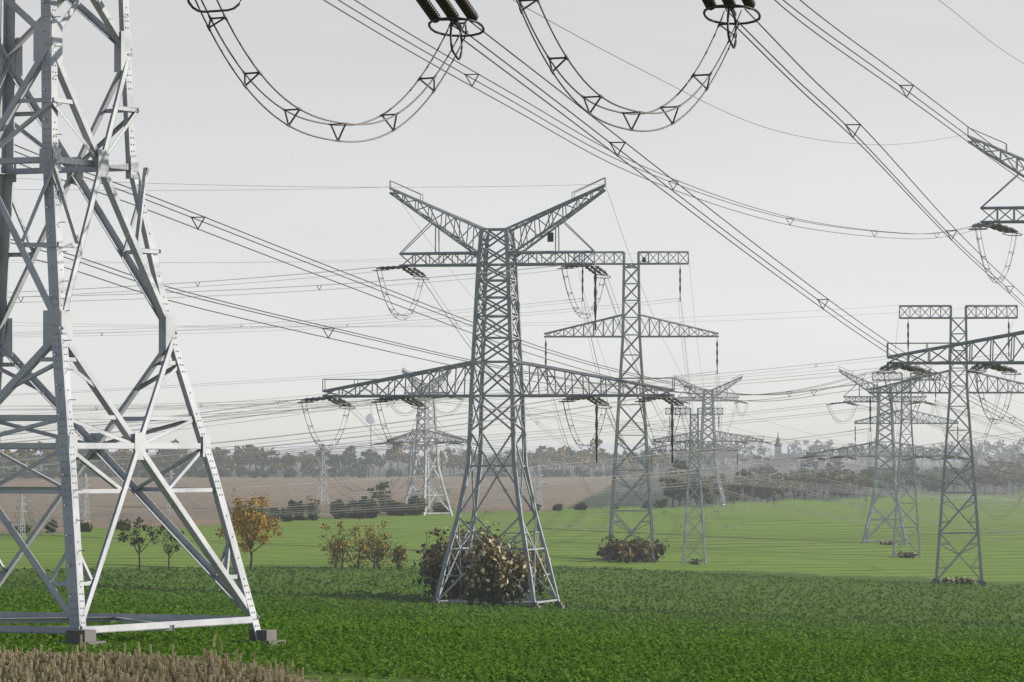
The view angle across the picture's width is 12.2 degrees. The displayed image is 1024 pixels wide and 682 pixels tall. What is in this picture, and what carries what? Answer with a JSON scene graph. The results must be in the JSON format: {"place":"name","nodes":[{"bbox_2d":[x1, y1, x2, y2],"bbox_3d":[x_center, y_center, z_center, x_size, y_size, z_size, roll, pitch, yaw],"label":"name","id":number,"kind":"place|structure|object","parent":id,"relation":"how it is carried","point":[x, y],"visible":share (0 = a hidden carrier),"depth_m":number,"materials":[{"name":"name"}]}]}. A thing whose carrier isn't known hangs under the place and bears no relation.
{"place":"outdoors","nodes":[
{"label":"outdoors","id":0,"kind":"place"},
{"bbox_2d":[0,443,1023,681],"bbox_3d":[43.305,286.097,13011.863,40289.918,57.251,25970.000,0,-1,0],"label":"ground","id":1,"kind":"structure","parent":0,"point":[766,539],"depth_m":685.83,"materials":[{"name":"green plant"}]},
{"bbox_2d":[0,0,285,648],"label":"tower","id":2,"kind":"structure","parent":1,"relation":"on","point":[45,29],"depth_m":100.14,"materials":[{"name":"metal"}]},
{"bbox_2d":[15,366,960,563],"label":"distant transmission towers","id":3,"kind":"structure","parent":1,"relation":"on","point":[426,466],"depth_m":710.22,"materials":[{"name":"metal"}]},
{"bbox_2d":[322,177,674,608],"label":"tower","id":4,"kind":"structure","parent":1,"relation":"on","point":[479,254],"depth_m":380.20,"materials":[{"name":"metal"}]},
{"bbox_2d":[0,178,1023,536],"bbox_3d":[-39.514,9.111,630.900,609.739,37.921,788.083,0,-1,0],"label":"lines","id":5,"kind":"object","parent":4,"relation":"hanging from","point":[336,402],"visible":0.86,"depth_m":582.79,"materials":[{"name":"grey metal"}]},
{"bbox_2d":[0,565,1023,681],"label":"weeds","id":6,"kind":"object","parent":1,"relation":"on","point":[119,657],"visible":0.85,"depth_m":125.75,"materials":[{"name":"green plant"}]},
{"bbox_2d":[0,438,1023,533],"bbox_3d":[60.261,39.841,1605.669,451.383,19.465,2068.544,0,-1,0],"label":"trees","id":7,"kind":"object","parent":1,"relation":"on","point":[982,478],"visible":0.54,"depth_m":1390.63,"materials":[{"name":"green plant"}]},
{"bbox_2d":[117,493,975,606],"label":"bushes","id":8,"kind":"object","parent":1,"relation":"on","point":[487,575],"visible":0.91,"depth_m":447.13,"materials":[{"name":"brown plant"}]},
{"bbox_2d":[366,406,841,463],"bbox_3d":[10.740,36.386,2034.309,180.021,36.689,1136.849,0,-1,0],"label":"buildings","id":9,"kind":"structure","parent":1,"relation":"on","point":[371,418],"depth_m":1498.63,"materials":[{"name":"grey"}]},
{"bbox_2d":[544,251,718,562],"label":"tower","id":10,"kind":"structure","parent":1,"relation":"on","point":[644,432],"depth_m":582.95,"materials":[{"name":"metal"}]},
{"bbox_2d":[868,305,1023,585],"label":"tower","id":11,"kind":"structure","parent":1,"relation":"on","point":[981,581],"depth_m":540.36,"materials":[{"name":"metal"}]},
{"bbox_2d":[887,127,1023,364],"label":"tower","id":12,"kind":"structure","parent":1,"relation":"on","point":[951,345],"depth_m":394.39,"materials":[{"name":"metal"}]},
{"bbox_2d":[10,0,1023,429],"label":"line","id":13,"kind":"object","parent":12,"relation":"hanging from","point":[450,12],"visible":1,"depth_m":132.02,"materials":[{"name":"grey metal"}]},
{"bbox_2d":[0,0,1023,447],"label":"sky","id":14,"kind":"structure","parent":0,"point":[196,122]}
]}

